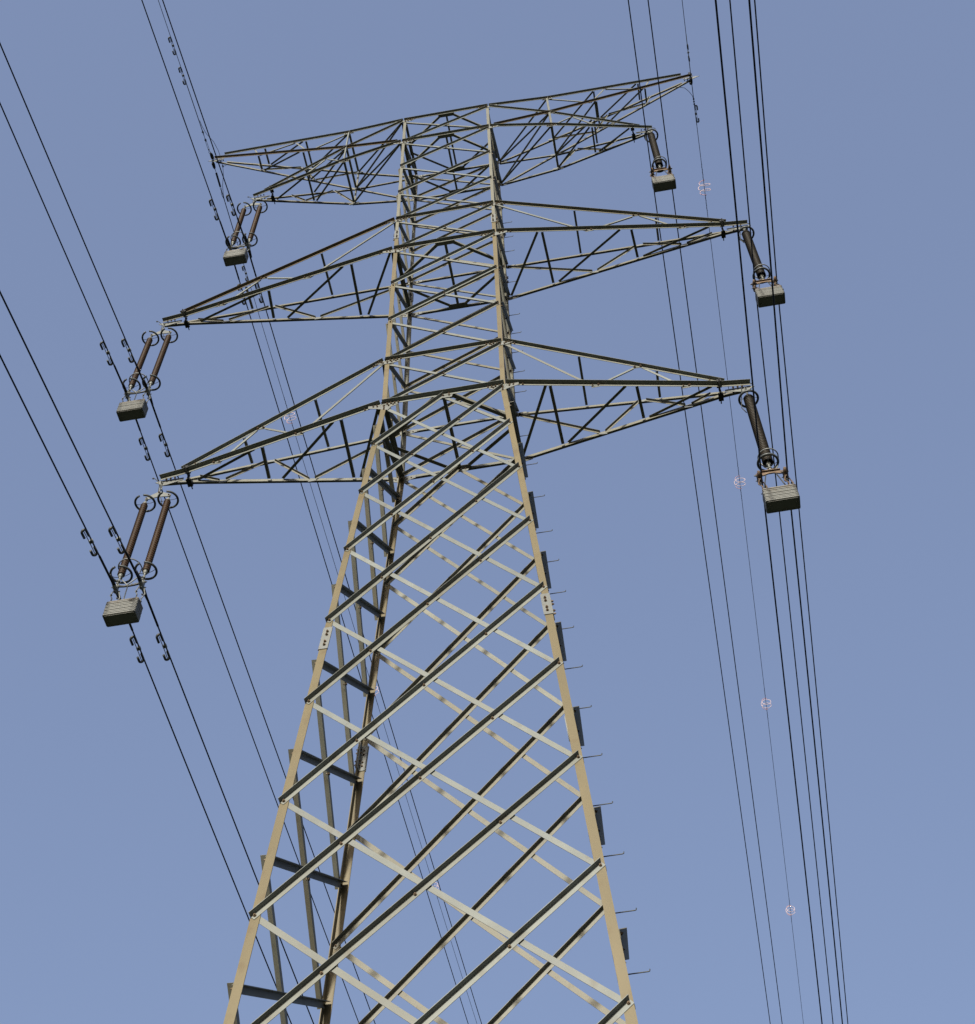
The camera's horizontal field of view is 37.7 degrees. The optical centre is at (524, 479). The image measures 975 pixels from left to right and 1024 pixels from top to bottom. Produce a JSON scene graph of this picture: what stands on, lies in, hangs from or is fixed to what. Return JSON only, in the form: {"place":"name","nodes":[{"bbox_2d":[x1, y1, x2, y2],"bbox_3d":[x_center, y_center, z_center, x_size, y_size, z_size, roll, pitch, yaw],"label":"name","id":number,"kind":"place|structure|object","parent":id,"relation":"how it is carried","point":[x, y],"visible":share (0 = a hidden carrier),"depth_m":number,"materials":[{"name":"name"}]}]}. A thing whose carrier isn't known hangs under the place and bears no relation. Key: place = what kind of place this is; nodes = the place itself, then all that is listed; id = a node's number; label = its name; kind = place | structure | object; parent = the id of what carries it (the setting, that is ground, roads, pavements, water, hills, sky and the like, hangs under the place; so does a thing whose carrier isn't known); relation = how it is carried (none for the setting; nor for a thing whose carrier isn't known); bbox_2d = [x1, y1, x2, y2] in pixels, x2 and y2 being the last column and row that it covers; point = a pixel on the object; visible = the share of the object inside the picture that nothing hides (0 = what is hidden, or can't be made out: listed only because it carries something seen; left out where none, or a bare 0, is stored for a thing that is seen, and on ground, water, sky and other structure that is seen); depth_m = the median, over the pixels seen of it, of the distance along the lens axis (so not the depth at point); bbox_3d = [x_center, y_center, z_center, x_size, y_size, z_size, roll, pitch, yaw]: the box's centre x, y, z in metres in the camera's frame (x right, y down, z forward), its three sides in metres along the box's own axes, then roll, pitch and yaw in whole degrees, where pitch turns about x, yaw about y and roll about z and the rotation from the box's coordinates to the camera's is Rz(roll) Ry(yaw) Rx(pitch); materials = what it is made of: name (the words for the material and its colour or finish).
{"place":"outdoors","nodes":[
{"label":"outdoors","id":0,"kind":"place"},
{"bbox_2d":[0,0,974,1023],"label":"sky","id":1,"kind":"structure","parent":0,"point":[120,902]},
{"bbox_3d":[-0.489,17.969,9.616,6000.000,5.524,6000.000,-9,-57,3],"label":"ground","id":2,"kind":"structure","parent":0,"visible":0},
{"bbox_2d":[156,73,751,1023],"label":"lattice tower","id":3,"kind":"structure","parent":2,"relation":"on","point":[504,383],"depth_m":35.54,"materials":[{"name":"beige metal"}]},
{"bbox_2d":[109,477,178,598],"bbox_3d":[-9.933,1.488,37.347,1.232,5.807,0.925,-9,-57,3],"label":"insulator set","id":4,"kind":"object","parent":3,"relation":"hanging from","point":[123,567],"visible":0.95,"depth_m":36.98,"materials":[{"name":"ceramic"}]},
{"bbox_2d":[102,585,144,626],"bbox_3d":[-9.797,3.049,34.943,0.870,1.218,0.392,-9,-57,3],"label":"counterweight","id":5,"kind":"object","parent":4,"relation":"hanging from","point":[118,612],"visible":1,"depth_m":34.52,"materials":[{"name":"concrete"}]},
{"bbox_2d":[0,355,291,1023],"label":"conductor cable","id":6,"kind":"object","parent":4,"relation":"attached to","point":[110,578],"visible":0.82,"depth_m":36.75,"materials":[{"name":"metal"}]},
{"bbox_2d":[80,528,97,556],"bbox_3d":[-10.523,1.519,34.508,0.201,0.134,0.870,-37,-46,-27],"label":"vibration damper","id":7,"kind":"object","parent":6,"relation":"attached to","point":[94,554],"visible":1,"depth_m":34.50,"materials":[{"name":"metal"}]},
{"bbox_2d":[129,635,144,662],"bbox_3d":[-9.898,4.333,36.452,0.201,0.134,0.870,-32,-54,-30],"label":"vibration damper","id":8,"kind":"object","parent":6,"relation":"attached to","point":[137,648],"visible":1,"depth_m":36.44,"materials":[{"name":"metal"}]},
{"bbox_2d":[0,291,313,1023],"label":"conductor cable","id":9,"kind":"object","parent":4,"relation":"attached to","point":[132,565],"visible":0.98,"depth_m":35.64,"materials":[{"name":"metal"}]},
{"bbox_2d":[108,526,125,553],"bbox_3d":[-9.855,1.463,34.497,0.201,0.134,0.870,-37,-46,-27],"label":"vibration damper","id":10,"kind":"object","parent":9,"relation":"attached to","point":[117,539],"visible":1,"depth_m":34.48,"materials":[{"name":"metal"}]},
{"bbox_2d":[156,633,170,660],"bbox_3d":[-9.232,4.274,36.445,0.201,0.134,0.870,-32,-54,-30],"label":"vibration damper","id":11,"kind":"object","parent":9,"relation":"attached to","point":[163,646],"visible":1,"depth_m":36.43,"materials":[{"name":"metal"}]},
{"bbox_2d":[122,321,177,404],"bbox_3d":[-12.073,-3.850,46.058,1.232,5.807,0.925,-9,-57,3],"label":"insulator set","id":12,"kind":"object","parent":3,"relation":"hanging from","point":[156,368],"visible":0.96,"depth_m":45.67,"materials":[{"name":"ceramic"}]},
{"bbox_2d":[116,392,150,421],"bbox_3d":[-11.963,-2.285,43.656,0.884,1.243,0.394,-9,-57,3],"label":"counterweight","id":13,"kind":"object","parent":12,"relation":"hanging from","point":[131,410],"visible":1,"depth_m":43.21,"materials":[{"name":"concrete"}]},
{"bbox_2d":[0,103,358,1022],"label":"conductor cable","id":14,"kind":"object","parent":12,"relation":"attached to","point":[170,513],"visible":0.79,"depth_m":46.60,"materials":[{"name":"metal"}]},
{"bbox_2d":[100,341,113,365],"bbox_3d":[-12.680,-3.828,43.288,0.201,0.134,0.870,-37,-47,-27],"label":"vibration damper","id":15,"kind":"object","parent":14,"relation":"attached to","point":[107,352],"visible":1,"depth_m":43.27,"materials":[{"name":"metal"}]},
{"bbox_2d":[138,437,150,460],"bbox_3d":[-12.048,-0.974,45.244,0.201,0.134,0.870,-32,-54,-30],"label":"vibration damper","id":16,"kind":"object","parent":14,"relation":"attached to","point":[143,442],"visible":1,"depth_m":45.23,"materials":[{"name":"metal"}]},
{"bbox_2d":[0,43,375,1023],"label":"conductor cable","id":17,"kind":"object","parent":12,"relation":"attached to","point":[170,455],"visible":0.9,"depth_m":44.78,"materials":[{"name":"metal"}]},
{"bbox_2d":[121,339,134,362],"bbox_3d":[-12.031,-3.910,43.270,0.201,0.134,0.870,-37,-47,-27],"label":"vibration damper","id":18,"kind":"object","parent":17,"relation":"attached to","point":[128,350],"visible":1,"depth_m":43.26,"materials":[{"name":"metal"}]},
{"bbox_2d":[158,433,170,456],"bbox_3d":[-11.407,-1.088,45.203,0.201,0.134,0.870,-32,-54,-30],"label":"vibration damper","id":19,"kind":"object","parent":17,"relation":"attached to","point":[168,454],"visible":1,"depth_m":45.19,"materials":[{"name":"metal"}]},
{"bbox_2d":[225,196,267,257],"bbox_3d":[-10.632,-9.775,54.603,1.232,5.807,0.925,-9,-57,3],"label":"insulator set","id":20,"kind":"object","parent":3,"relation":"hanging from","point":[248,240],"visible":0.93,"depth_m":54.08,"materials":[{"name":"ceramic"}]},
{"bbox_2d":[223,245,248,266],"bbox_3d":[-10.577,-8.271,52.309,0.870,1.156,0.394,-9,-57,3],"label":"counterweight","id":21,"kind":"object","parent":20,"relation":"hanging from","point":[235,257],"visible":1,"depth_m":51.89,"materials":[{"name":"concrete"}]},
{"bbox_2d":[141,0,467,1022],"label":"conductor cable","id":22,"kind":"object","parent":20,"relation":"attached to","point":[283,426],"visible":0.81,"depth_m":56.11,"materials":[{"name":"metal"}]},
{"bbox_2d":[209,199,218,220],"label":"vibration damper","id":23,"kind":"object","parent":22,"relation":"attached to","point":[217,216],"visible":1,"depth_m":51.89,"materials":[{"name":"metal"}]},
{"bbox_2d":[242,266,248,281],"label":"vibration damper","id":24,"kind":"object","parent":22,"relation":"attached to","point":[243,267],"visible":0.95,"depth_m":63.99,"materials":[{"name":"metal"}]},
{"bbox_2d":[162,0,481,1023],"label":"conductor cable","id":25,"kind":"object","parent":20,"relation":"attached to","point":[300,426],"visible":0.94,"depth_m":55.81,"materials":[{"name":"metal"}]},
{"bbox_2d":[226,194,235,215],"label":"vibration damper","id":26,"kind":"object","parent":25,"relation":"attached to","point":[231,204],"visible":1,"depth_m":51.83,"materials":[{"name":"metal"}]},
{"bbox_2d":[255,283,263,302],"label":"vibration damper","id":27,"kind":"object","parent":25,"relation":"attached to","point":[261,297],"visible":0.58,"depth_m":53.90,"materials":[{"name":"metal"}]},
{"bbox_2d":[158,0,476,1022],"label":"earth wire","id":28,"kind":"object","parent":3,"relation":"attached to","point":[274,366],"visible":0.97,"depth_m":63.30,"materials":[{"name":"metal"}]},
{"bbox_2d":[168,37,176,54],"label":"vibration damper","id":29,"kind":"object","parent":28,"relation":"attached to","point":[173,52],"visible":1,"depth_m":58.32,"materials":[{"name":"metal"}]},
{"bbox_2d":[178,67,186,84],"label":"vibration damper","id":30,"kind":"object","parent":28,"relation":"attached to","point":[179,68],"visible":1,"depth_m":59.06,"materials":[{"name":"metal"}]},
{"bbox_2d":[284,398,295,429],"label":"bird diverter","id":31,"kind":"object","parent":28,"relation":"attached to","point":[290,417],"visible":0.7,"depth_m":67.81,"materials":[{"name":"white plastic"}]},
{"bbox_2d":[644,127,671,176],"bbox_3d":[4.950,-12.413,54.009,0.862,5.101,0.568,-8,-57,4],"label":"insulator set","id":32,"kind":"object","parent":3,"relation":"hanging from","point":[658,159],"visible":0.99,"depth_m":53.33,"materials":[{"name":"ceramic"}]},
{"bbox_2d":[650,170,675,191],"bbox_3d":[5.004,-10.860,51.644,0.870,1.278,0.393,-9,-57,3],"label":"counterweight","id":33,"kind":"object","parent":32,"relation":"attached to","point":[663,183],"visible":1,"depth_m":51.17,"materials":[{"name":"concrete"}]},
{"bbox_2d":[628,0,770,1023],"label":"conductor cable","id":34,"kind":"object","parent":32,"relation":"attached to","point":[696,489],"visible":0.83,"depth_m":58.84,"materials":[{"name":"metal"}]},
{"bbox_2d":[647,0,782,1023],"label":"conductor cable","id":35,"kind":"object","parent":32,"relation":"attached to","point":[712,489],"visible":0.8,"depth_m":59.02,"materials":[{"name":"metal"}]},
{"bbox_2d":[680,1,803,1023],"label":"earth wire","id":36,"kind":"object","parent":3,"relation":"attached to","point":[690,81],"visible":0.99,"depth_m":68.59,"materials":[{"name":"metal"}]},
{"bbox_2d":[694,105,698,122],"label":"vibration damper","id":37,"kind":"object","parent":36,"relation":"attached to","point":[697,120],"visible":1,"depth_m":60.69,"materials":[{"name":"metal"}]},
{"bbox_2d":[698,166,710,210],"bbox_3d":[7.844,-12.753,62.345,0.554,0.553,2.168,-10,-60,3],"label":"bird diverter","id":38,"kind":"object","parent":36,"relation":"attached to","point":[702,185],"visible":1,"depth_m":62.30,"materials":[{"name":"white plastic"}]},
{"bbox_2d":[734,465,745,498],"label":"bird diverter","id":39,"kind":"object","parent":36,"relation":"attached to","point":[739,482],"visible":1,"depth_m":69.93,"materials":[{"name":"white plastic"}]},
{"bbox_2d":[761,689,770,717],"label":"bird diverter","id":40,"kind":"object","parent":36,"relation":"attached to","point":[765,704],"visible":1,"depth_m":77.08,"materials":[{"name":"white plastic"}]},
{"bbox_2d":[739,223,777,291],"bbox_3d":[7.278,-7.090,45.265,0.862,5.101,0.568,-8,-57,4],"label":"insulator set","id":41,"kind":"object","parent":3,"relation":"hanging from","point":[759,268],"visible":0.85,"depth_m":44.56,"materials":[{"name":"ceramic"}]},
{"bbox_2d":[753,282,785,307],"bbox_3d":[7.383,-5.646,43.048,0.887,1.108,0.393,-9,-57,3],"label":"counterweight","id":42,"kind":"object","parent":41,"relation":"hanging from","point":[763,297],"visible":1,"depth_m":42.65,"materials":[{"name":"concrete"}]},
{"bbox_2d":[729,0,832,1022],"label":"conductor cable","id":43,"kind":"object","parent":41,"relation":"attached to","point":[775,477],"visible":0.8,"depth_m":46.49,"materials":[{"name":"metal"}]},
{"bbox_2d":[754,0,847,1023],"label":"conductor cable","id":44,"kind":"object","parent":41,"relation":"attached to","point":[795,476],"visible":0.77,"depth_m":46.74,"materials":[{"name":"metal"}]},
{"bbox_2d":[738,383,788,487],"bbox_3d":[6.025,-1.210,36.733,0.862,5.101,0.568,-8,-57,4],"label":"insulator set","id":45,"kind":"object","parent":3,"relation":"hanging from","point":[766,454],"visible":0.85,"depth_m":36.02,"materials":[{"name":"ceramic"}]},
{"bbox_2d":[715,0,822,1023],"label":"conductor cable","id":46,"kind":"object","parent":45,"relation":"attached to","point":[721,60],"visible":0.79,"depth_m":34.09,"materials":[{"name":"metal"}]},
{"bbox_2d":[758,475,800,513],"bbox_3d":[6.128,0.295,34.424,0.870,1.191,0.394,-9,-57,3],"label":"counterweight","id":47,"kind":"object","parent":45,"relation":"attached to","point":[781,498],"visible":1,"depth_m":34.00,"materials":[{"name":"concrete"}]},
{"bbox_2d":[748,0,842,1023],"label":"conductor cable","id":48,"kind":"object","parent":45,"relation":"attached to","point":[753,52],"visible":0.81,"depth_m":34.10,"materials":[{"name":"metal"}]}
]}

